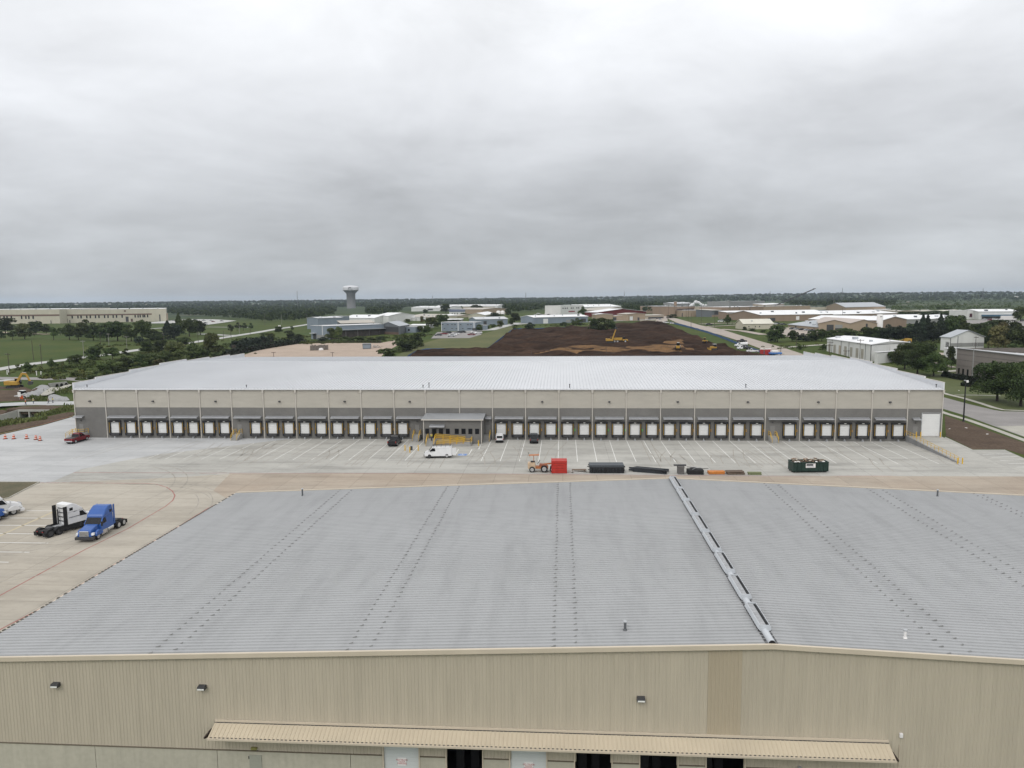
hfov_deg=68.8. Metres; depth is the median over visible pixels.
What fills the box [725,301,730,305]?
plant tower
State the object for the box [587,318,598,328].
bush
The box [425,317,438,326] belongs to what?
broadleaf tree
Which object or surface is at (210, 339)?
broadleaf tree
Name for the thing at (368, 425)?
dock door
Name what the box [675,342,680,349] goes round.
road roller
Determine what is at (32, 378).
creek road
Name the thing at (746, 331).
driveway
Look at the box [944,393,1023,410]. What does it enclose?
sidewalk
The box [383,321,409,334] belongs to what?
warehouse building
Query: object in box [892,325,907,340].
broadleaf tree
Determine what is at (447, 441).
access ramp
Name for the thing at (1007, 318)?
box trailer
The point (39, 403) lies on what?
creek path
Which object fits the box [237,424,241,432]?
personnel door
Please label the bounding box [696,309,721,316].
warehouse building
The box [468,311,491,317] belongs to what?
warehouse building
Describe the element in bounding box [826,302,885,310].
warehouse building
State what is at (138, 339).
bush
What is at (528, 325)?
bush
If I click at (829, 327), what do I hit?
door
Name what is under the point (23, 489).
kerb
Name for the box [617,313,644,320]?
warehouse building
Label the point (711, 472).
beam bundle
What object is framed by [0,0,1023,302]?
sky
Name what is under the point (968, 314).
warehouse building
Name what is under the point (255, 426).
dock door
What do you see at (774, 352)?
covered trailer
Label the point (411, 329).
warehouse building
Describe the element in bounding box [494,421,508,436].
dock door
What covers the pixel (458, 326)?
warehouse building
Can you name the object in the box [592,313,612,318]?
warehouse building
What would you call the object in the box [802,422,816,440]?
dock door
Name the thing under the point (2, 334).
bush
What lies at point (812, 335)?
bush
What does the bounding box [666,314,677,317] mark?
bush
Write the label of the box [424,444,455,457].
cargo van
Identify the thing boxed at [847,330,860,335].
bush
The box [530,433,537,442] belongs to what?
pickup truck
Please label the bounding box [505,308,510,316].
broadleaf tree
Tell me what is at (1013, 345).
bush
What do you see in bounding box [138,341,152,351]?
broadleaf tree
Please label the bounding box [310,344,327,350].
pallet stack
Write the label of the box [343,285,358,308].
water tower
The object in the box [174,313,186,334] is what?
cedar tree
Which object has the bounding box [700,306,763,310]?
warehouse building
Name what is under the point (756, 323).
warehouse building
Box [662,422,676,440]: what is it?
dock door
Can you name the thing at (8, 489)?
grass median
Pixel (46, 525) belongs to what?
truck stall line
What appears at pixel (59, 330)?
bush
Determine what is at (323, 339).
bush
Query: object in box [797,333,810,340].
bush
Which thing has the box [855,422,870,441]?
dock door
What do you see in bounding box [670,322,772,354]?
silt fence
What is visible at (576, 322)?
broadleaf tree
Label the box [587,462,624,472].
rack stack
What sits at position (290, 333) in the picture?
bush
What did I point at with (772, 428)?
personnel door
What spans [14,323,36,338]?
broadleaf tree
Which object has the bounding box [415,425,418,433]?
personnel door
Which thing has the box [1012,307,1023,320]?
broadleaf tree
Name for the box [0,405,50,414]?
culvert fill dirt
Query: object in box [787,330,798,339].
bush
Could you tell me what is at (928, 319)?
cedar tree
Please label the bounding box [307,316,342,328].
warehouse building
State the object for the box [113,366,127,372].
bush
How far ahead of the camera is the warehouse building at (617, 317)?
751.21 m
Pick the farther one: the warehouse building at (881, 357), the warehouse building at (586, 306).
the warehouse building at (586, 306)
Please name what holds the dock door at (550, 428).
in the dock warehouse
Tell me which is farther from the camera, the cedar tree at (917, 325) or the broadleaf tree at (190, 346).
the cedar tree at (917, 325)
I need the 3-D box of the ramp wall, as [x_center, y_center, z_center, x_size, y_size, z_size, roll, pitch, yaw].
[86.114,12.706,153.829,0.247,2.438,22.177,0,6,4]
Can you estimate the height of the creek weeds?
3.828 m
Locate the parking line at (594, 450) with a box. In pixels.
[150,439,958,463]
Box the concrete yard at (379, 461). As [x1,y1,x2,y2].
[42,437,1023,496]
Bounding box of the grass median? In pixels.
[0,482,36,497]
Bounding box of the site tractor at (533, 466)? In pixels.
[528,454,550,472]
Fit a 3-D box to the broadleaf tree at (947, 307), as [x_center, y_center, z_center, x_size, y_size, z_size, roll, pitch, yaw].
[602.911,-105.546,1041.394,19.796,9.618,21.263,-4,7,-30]
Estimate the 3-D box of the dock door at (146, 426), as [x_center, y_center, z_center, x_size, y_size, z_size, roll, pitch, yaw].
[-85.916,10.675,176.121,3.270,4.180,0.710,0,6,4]
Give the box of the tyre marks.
[0,439,959,581]
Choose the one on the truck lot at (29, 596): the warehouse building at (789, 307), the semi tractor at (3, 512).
the semi tractor at (3, 512)
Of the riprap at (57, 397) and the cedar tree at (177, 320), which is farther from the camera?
the cedar tree at (177, 320)
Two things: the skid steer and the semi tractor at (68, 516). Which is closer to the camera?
the semi tractor at (68, 516)
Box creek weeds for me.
[0,381,74,426]
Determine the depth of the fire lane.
131.61 m
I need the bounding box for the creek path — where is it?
[0,401,73,405]
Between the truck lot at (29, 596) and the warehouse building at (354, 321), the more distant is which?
the warehouse building at (354, 321)
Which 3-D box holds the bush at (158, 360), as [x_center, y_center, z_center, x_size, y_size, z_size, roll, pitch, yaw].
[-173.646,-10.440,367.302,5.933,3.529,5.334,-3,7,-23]
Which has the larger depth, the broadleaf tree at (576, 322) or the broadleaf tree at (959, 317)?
the broadleaf tree at (576, 322)
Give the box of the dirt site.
[410,321,764,356]
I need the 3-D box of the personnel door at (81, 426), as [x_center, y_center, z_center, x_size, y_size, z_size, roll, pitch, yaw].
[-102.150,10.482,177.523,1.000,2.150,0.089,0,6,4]
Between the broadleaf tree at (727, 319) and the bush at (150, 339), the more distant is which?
the broadleaf tree at (727, 319)
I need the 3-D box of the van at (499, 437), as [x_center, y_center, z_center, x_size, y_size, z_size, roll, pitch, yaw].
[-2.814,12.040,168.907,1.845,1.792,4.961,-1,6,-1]
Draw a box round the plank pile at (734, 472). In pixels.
[724,470,744,474]
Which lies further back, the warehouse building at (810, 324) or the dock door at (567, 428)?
the warehouse building at (810, 324)
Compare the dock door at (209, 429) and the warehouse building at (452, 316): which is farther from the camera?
the warehouse building at (452, 316)
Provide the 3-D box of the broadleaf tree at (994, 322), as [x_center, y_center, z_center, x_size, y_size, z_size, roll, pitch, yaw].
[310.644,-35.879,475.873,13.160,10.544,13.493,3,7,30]
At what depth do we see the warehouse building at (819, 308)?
1059.17 m
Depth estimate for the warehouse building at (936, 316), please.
647.78 m
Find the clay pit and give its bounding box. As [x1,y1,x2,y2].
[535,339,693,353]
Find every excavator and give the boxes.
[4,372,32,387]
[606,327,616,342]
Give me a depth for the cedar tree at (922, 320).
441.59 m
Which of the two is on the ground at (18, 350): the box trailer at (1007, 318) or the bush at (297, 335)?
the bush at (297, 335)
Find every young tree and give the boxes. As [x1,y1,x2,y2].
[6,331,17,339]
[49,327,58,339]
[65,356,73,361]
[227,324,233,331]
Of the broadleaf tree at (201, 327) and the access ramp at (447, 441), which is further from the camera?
the broadleaf tree at (201, 327)
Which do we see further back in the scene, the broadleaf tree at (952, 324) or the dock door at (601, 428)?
the broadleaf tree at (952, 324)
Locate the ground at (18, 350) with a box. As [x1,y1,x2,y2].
[0,294,1023,756]
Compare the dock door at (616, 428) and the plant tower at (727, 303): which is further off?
the plant tower at (727, 303)
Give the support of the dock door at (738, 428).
in the dock warehouse
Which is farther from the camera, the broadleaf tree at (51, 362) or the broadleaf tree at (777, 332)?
the broadleaf tree at (777, 332)
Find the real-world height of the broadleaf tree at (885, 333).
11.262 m
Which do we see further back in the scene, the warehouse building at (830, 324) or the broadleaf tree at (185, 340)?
the warehouse building at (830, 324)
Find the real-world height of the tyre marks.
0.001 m
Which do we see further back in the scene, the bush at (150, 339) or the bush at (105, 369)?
the bush at (150, 339)
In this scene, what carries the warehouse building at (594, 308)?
on the ground at (18, 350)
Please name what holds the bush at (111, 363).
on the ground at (18, 350)
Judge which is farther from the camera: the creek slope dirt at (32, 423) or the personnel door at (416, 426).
the creek slope dirt at (32, 423)
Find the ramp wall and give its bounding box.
[905,431,958,462]
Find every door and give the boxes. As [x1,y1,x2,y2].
[79,424,83,432]
[108,420,122,437]
[124,420,138,437]
[140,420,153,437]
[155,420,169,437]
[171,420,184,438]
[186,420,200,438]
[202,420,216,438]
[218,421,230,438]
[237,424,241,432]
[248,755,261,767]
[249,421,263,438]
[266,421,279,438]
[282,421,295,438]
[298,421,312,438]
[314,421,328,438]
[331,421,344,438]
[347,421,359,438]
[363,421,377,438]
[380,421,393,438]
[384,747,418,767]
[396,421,409,439]
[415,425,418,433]
[432,428,436,437]
[486,425,489,433]
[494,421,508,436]
[510,751,545,767]
[511,421,523,439]
[528,421,541,436]
[544,422,558,439]
[561,422,574,439]
[578,422,591,439]
[594,422,608,439]
[611,422,625,440]
[628,422,642,440]
[645,422,659,440]
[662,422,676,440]
[679,422,693,440]
[697,422,710,440]
[714,422,728,440]
[732,422,746,440]
[749,422,763,440]
[770,426,774,435]
[782,422,796,440]
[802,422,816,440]
[819,422,834,441]
[827,325,833,330]
[837,422,852,441]
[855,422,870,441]
[873,423,888,441]
[891,423,905,441]
[912,426,917,435]
[921,413,940,435]
[941,340,949,349]
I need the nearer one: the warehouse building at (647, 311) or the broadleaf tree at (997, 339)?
the broadleaf tree at (997, 339)
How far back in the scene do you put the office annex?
166.28 m
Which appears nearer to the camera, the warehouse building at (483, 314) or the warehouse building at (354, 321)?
the warehouse building at (354, 321)
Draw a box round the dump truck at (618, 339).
[613,337,627,341]
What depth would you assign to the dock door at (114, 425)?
176.75 m
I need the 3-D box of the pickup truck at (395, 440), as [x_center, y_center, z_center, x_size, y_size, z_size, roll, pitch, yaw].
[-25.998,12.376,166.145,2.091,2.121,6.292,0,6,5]
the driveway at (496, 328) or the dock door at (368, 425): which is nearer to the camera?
the dock door at (368, 425)
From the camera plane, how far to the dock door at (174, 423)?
175.72 m
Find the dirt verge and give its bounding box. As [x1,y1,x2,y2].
[945,416,1023,454]
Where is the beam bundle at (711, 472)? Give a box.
[707,470,724,474]
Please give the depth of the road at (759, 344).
498.12 m
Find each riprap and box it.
[29,385,49,395]
[48,394,68,400]
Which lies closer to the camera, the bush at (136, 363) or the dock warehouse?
the dock warehouse
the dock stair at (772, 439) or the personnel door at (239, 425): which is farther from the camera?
the personnel door at (239, 425)
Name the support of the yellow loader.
on the ground at (18, 350)
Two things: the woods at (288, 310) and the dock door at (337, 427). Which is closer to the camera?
the dock door at (337, 427)
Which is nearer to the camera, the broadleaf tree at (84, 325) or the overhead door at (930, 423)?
the overhead door at (930, 423)
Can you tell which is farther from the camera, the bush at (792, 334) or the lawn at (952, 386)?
the bush at (792, 334)
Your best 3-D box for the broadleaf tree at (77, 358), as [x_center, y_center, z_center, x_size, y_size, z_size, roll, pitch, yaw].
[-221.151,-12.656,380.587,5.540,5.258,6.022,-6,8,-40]
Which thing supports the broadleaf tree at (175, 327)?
on the ground at (18, 350)
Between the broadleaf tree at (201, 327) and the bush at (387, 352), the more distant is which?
the broadleaf tree at (201, 327)
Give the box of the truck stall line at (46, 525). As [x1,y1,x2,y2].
[0,445,1017,542]
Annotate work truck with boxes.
[734,342,747,346]
[736,345,749,349]
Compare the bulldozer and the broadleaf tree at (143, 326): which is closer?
the bulldozer
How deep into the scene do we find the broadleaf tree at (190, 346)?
420.35 m
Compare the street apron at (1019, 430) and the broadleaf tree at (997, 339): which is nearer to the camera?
the street apron at (1019, 430)
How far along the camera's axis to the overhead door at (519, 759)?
53.47 m
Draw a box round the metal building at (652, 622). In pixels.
[0,476,1023,767]
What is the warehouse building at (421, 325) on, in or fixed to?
on the ground at (18, 350)
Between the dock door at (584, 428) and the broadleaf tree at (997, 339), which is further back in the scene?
the broadleaf tree at (997, 339)
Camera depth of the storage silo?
536.88 m
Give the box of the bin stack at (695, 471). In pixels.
[686,467,708,474]
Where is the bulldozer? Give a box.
[707,344,717,349]
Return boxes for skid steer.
[16,390,29,397]
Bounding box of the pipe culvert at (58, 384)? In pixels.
[48,381,68,386]
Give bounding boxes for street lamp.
[962,380,968,421]
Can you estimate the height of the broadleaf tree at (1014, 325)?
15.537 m
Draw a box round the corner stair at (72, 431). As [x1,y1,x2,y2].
[65,428,88,437]
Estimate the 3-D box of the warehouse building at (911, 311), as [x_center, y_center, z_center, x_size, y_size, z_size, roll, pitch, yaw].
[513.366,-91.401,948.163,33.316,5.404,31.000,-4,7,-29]
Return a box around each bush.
[0,331,5,337]
[56,328,64,334]
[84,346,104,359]
[85,375,96,378]
[86,367,103,375]
[93,363,111,374]
[100,359,122,372]
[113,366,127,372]
[116,357,133,367]
[122,348,130,354]
[128,361,141,369]
[130,354,148,365]
[133,336,143,342]
[142,354,158,363]
[143,334,154,341]
[150,329,159,338]
[152,340,168,351]
[152,359,163,365]
[154,333,164,339]
[155,351,173,361]
[170,349,189,359]
[187,347,203,357]
[198,350,210,357]
[209,352,222,356]
[284,330,294,338]
[293,334,303,339]
[318,337,328,340]
[340,336,354,340]
[351,336,365,340]
[365,337,378,340]
[376,348,397,356]
[392,336,414,351]
[408,333,425,345]
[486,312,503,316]
[524,322,534,328]
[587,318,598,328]
[595,318,609,329]
[607,319,615,328]
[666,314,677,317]
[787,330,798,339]
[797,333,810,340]
[805,330,819,340]
[827,330,836,337]
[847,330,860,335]
[1007,343,1022,347]
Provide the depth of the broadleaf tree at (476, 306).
1278.63 m
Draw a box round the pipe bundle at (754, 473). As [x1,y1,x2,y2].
[747,472,761,474]
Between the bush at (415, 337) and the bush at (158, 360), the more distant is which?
the bush at (415, 337)
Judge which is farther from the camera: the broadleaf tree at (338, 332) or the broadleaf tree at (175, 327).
the broadleaf tree at (175, 327)
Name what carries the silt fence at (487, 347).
on the ground at (18, 350)
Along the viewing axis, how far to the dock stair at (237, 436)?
173.17 m
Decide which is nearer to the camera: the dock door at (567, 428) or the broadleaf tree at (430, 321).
the dock door at (567, 428)
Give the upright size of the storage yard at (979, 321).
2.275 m
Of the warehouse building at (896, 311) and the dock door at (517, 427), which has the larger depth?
the warehouse building at (896, 311)
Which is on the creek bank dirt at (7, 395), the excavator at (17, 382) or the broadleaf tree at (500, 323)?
the excavator at (17, 382)
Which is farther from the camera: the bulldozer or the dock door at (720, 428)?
the bulldozer
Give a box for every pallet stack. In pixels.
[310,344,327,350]
[673,464,685,473]
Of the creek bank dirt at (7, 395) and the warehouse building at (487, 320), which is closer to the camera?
the creek bank dirt at (7, 395)
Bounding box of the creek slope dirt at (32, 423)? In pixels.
[0,412,73,432]
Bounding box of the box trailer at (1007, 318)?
[1000,316,1015,320]
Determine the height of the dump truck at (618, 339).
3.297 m
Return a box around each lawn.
[397,326,513,356]
[930,372,1023,409]
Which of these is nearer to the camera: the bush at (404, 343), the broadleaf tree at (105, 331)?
the bush at (404, 343)
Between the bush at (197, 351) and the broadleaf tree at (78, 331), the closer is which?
the bush at (197, 351)
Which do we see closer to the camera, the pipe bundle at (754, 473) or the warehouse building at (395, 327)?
the pipe bundle at (754, 473)
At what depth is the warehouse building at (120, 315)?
1092.64 m
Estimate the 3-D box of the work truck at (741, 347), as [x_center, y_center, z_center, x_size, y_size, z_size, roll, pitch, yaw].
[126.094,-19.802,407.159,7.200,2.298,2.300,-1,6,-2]
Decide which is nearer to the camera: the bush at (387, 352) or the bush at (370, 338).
the bush at (387, 352)
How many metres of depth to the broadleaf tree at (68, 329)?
594.21 m
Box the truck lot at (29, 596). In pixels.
[0,474,228,631]
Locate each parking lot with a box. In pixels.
[151,319,234,323]
[432,331,481,337]
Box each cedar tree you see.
[160,320,176,339]
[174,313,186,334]
[910,320,924,341]
[913,314,930,340]
[920,314,934,340]
[932,313,947,339]
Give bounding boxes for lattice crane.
[771,288,815,305]
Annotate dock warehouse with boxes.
[72,351,944,441]
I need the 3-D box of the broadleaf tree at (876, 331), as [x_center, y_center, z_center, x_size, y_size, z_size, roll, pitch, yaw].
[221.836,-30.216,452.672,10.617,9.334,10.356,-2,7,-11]
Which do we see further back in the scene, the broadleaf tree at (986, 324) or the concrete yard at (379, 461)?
the broadleaf tree at (986, 324)
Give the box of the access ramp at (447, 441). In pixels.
[426,434,471,446]
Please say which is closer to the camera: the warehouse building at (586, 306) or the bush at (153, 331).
the bush at (153, 331)
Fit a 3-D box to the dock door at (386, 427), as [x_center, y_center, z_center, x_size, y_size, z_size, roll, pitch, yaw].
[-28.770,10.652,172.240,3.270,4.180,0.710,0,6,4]
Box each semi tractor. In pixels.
[0,497,24,514]
[0,508,7,519]
[34,502,89,537]
[75,504,126,539]
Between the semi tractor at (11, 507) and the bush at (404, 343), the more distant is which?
the bush at (404, 343)
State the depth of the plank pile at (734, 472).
135.19 m
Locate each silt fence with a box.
[407,328,540,356]
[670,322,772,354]
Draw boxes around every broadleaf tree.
[0,318,17,332]
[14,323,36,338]
[20,362,32,370]
[27,321,43,331]
[42,324,49,333]
[47,359,57,367]
[62,324,74,339]
[69,326,86,339]
[72,354,82,361]
[76,319,95,333]
[84,325,97,340]
[94,323,116,340]
[103,347,119,358]
[104,321,127,340]
[122,324,138,340]
[132,319,151,337]
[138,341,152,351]
[163,341,189,354]
[170,323,181,338]
[176,337,194,344]
[179,318,198,336]
[183,342,201,352]
[193,320,205,334]
[203,333,223,356]
[264,333,274,339]
[274,326,282,331]
[324,328,335,337]
[333,326,342,339]
[422,325,431,332]
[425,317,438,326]
[435,314,448,324]
[440,304,449,311]
[470,305,482,307]
[497,320,503,326]
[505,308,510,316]
[509,313,520,322]
[571,318,582,325]
[577,306,586,314]
[722,315,731,324]
[767,325,787,341]
[814,329,829,340]
[836,329,842,335]
[839,328,852,335]
[858,327,873,336]
[870,326,882,338]
[880,324,897,338]
[890,343,915,369]
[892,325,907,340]
[900,323,918,337]
[901,342,941,374]
[916,351,953,375]
[920,311,931,314]
[923,321,940,341]
[928,311,941,314]
[936,305,951,309]
[944,319,959,333]
[945,315,966,330]
[946,346,955,368]
[958,319,975,331]
[967,323,982,332]
[969,360,1018,400]
[979,320,992,327]
[979,326,991,347]
[986,325,1010,347]
[988,319,1010,326]
[997,322,1009,333]
[997,361,1023,405]
[1004,321,1023,340]
[1008,326,1023,347]
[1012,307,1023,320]
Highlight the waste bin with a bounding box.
[362,343,370,348]
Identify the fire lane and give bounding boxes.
[213,473,1023,497]
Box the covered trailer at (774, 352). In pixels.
[769,350,781,354]
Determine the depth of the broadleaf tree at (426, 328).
564.07 m
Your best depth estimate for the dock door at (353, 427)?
172.89 m
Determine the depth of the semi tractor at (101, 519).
102.34 m
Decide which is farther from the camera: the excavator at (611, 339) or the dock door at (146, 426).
the excavator at (611, 339)
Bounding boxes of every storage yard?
[655,316,667,321]
[782,327,817,336]
[966,320,1023,328]
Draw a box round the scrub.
[5,323,940,379]
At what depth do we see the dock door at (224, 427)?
174.99 m
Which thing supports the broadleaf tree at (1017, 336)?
on the ground at (18, 350)
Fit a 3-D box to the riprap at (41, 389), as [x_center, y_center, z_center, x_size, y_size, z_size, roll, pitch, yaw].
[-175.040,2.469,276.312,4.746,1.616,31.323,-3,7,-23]
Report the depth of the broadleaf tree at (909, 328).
440.53 m
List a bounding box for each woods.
[0,291,1023,320]
[875,295,1023,309]
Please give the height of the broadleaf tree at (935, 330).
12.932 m
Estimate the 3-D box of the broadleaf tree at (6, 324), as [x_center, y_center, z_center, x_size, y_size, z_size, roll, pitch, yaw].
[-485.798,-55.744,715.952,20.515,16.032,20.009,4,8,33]
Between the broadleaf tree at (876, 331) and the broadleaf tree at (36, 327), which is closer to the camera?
the broadleaf tree at (876, 331)
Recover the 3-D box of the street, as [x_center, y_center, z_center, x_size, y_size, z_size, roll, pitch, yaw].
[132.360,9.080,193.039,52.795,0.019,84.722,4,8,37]
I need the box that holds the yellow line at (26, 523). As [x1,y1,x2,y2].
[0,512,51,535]
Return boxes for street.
[943,397,1023,436]
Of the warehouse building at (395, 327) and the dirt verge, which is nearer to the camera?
the dirt verge
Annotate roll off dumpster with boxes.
[788,458,828,471]
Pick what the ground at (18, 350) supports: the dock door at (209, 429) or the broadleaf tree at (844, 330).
the broadleaf tree at (844, 330)
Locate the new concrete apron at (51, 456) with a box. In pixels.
[0,417,292,481]
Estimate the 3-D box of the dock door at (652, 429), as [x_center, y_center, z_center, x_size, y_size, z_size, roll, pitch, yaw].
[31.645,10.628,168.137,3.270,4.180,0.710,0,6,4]
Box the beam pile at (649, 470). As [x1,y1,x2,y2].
[629,466,668,473]
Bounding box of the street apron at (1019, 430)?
[998,426,1023,435]
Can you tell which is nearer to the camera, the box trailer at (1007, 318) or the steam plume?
the box trailer at (1007, 318)
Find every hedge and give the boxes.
[221,336,306,355]
[305,339,381,342]
[941,371,982,381]
[960,381,973,386]
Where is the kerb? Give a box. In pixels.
[0,481,39,499]
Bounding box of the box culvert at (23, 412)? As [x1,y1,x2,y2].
[0,406,72,419]
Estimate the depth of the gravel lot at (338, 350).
454.28 m
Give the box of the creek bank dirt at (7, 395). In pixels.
[0,386,37,401]
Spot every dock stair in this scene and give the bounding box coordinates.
[230,429,242,440]
[412,430,420,441]
[483,430,490,441]
[768,431,778,442]
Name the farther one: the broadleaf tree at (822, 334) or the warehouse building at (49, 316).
the warehouse building at (49, 316)
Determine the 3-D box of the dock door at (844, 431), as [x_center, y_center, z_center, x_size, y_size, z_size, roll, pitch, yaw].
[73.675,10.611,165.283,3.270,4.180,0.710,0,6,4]
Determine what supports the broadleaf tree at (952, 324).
on the ground at (18, 350)
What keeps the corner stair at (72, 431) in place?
on the new concrete apron at (51, 456)
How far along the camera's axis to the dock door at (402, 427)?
172.11 m
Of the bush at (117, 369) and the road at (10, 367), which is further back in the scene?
the road at (10, 367)
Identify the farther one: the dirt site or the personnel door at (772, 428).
the dirt site
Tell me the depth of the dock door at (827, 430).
165.68 m
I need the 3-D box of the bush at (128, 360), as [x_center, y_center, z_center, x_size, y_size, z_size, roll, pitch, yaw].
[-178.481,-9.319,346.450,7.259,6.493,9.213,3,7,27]
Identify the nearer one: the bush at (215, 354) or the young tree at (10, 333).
the bush at (215, 354)
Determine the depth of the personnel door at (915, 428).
164.55 m
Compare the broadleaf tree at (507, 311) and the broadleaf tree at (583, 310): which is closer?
the broadleaf tree at (583, 310)
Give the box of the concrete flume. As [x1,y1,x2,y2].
[41,384,70,395]
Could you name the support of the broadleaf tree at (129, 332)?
on the ground at (18, 350)
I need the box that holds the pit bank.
[559,336,677,346]
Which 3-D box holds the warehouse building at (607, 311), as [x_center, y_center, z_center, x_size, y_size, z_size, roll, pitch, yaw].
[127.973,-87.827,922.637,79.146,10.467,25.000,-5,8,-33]
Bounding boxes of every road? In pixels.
[0,324,306,369]
[0,377,94,380]
[666,316,802,354]
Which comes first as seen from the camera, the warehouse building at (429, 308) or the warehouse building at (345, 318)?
the warehouse building at (345, 318)
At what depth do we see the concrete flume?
281.63 m
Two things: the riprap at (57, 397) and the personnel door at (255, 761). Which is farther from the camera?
the riprap at (57, 397)
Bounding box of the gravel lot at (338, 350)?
[245,340,396,356]
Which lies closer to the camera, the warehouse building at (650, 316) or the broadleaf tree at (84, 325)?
the broadleaf tree at (84, 325)
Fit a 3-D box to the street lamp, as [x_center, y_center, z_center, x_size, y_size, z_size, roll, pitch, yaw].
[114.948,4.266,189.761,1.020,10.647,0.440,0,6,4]
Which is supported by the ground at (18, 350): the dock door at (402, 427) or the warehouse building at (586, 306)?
the warehouse building at (586, 306)
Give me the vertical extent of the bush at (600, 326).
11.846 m
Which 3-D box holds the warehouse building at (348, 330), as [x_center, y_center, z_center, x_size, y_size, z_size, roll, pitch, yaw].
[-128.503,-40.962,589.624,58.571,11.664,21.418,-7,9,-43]
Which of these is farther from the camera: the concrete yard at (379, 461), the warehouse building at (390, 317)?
the warehouse building at (390, 317)
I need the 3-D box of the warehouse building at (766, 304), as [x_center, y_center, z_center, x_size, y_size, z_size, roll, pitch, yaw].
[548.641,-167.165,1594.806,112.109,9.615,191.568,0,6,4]
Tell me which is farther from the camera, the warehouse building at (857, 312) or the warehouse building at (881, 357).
the warehouse building at (857, 312)
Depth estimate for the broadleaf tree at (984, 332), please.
395.52 m
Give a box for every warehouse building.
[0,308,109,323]
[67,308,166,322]
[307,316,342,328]
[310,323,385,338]
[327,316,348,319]
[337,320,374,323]
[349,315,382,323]
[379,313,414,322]
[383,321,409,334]
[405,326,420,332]
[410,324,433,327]
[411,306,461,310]
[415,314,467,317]
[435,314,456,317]
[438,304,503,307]
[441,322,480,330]
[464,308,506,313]
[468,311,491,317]
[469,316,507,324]
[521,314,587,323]
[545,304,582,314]
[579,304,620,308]
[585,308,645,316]
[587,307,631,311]
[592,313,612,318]
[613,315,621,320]
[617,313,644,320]
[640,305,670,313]
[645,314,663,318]
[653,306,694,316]
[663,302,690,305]
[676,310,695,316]
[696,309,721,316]
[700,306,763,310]
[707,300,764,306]
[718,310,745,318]
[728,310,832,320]
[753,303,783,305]
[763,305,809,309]
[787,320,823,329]
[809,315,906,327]
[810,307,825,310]
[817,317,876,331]
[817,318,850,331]
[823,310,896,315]
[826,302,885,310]
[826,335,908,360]
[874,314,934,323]
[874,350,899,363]
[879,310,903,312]
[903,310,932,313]
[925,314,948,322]
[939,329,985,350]
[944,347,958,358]
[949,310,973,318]
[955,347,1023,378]
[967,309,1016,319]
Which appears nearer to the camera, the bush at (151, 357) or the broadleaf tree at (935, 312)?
the bush at (151, 357)
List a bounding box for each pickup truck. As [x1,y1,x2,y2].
[64,432,89,443]
[387,435,401,445]
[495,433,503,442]
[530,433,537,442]
[746,348,758,352]
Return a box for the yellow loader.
[897,336,911,342]
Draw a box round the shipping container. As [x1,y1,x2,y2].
[551,458,566,472]
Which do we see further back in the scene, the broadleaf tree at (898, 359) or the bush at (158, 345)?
the bush at (158, 345)
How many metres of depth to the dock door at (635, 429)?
168.54 m
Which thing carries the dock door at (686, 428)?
in the dock warehouse
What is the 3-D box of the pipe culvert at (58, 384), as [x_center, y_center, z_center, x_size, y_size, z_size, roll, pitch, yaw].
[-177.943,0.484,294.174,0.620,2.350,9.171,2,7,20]
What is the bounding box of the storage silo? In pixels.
[876,314,882,326]
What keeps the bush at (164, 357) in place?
on the ground at (18, 350)
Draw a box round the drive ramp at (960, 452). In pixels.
[909,436,998,463]
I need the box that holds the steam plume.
[689,300,706,305]
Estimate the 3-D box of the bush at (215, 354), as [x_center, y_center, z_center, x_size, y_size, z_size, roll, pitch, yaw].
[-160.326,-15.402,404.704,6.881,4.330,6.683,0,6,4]
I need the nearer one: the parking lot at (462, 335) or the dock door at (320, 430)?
the dock door at (320, 430)
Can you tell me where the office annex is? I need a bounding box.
[421,413,485,443]
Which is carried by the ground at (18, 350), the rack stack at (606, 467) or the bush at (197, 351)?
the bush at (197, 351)
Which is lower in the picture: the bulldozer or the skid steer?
the skid steer
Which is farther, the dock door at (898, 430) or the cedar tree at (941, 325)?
the cedar tree at (941, 325)
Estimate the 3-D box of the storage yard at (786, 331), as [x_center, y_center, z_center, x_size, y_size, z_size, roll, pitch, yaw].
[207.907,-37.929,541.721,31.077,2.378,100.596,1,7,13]
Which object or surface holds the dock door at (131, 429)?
in the dock warehouse
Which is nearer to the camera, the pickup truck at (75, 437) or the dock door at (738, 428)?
the dock door at (738, 428)
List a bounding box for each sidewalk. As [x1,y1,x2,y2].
[943,411,1023,440]
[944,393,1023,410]
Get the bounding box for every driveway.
[476,323,518,330]
[721,329,766,334]
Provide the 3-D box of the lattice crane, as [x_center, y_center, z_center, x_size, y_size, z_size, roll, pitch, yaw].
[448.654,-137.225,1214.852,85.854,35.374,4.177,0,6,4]
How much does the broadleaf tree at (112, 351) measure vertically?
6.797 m
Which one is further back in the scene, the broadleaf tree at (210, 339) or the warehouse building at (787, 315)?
the warehouse building at (787, 315)

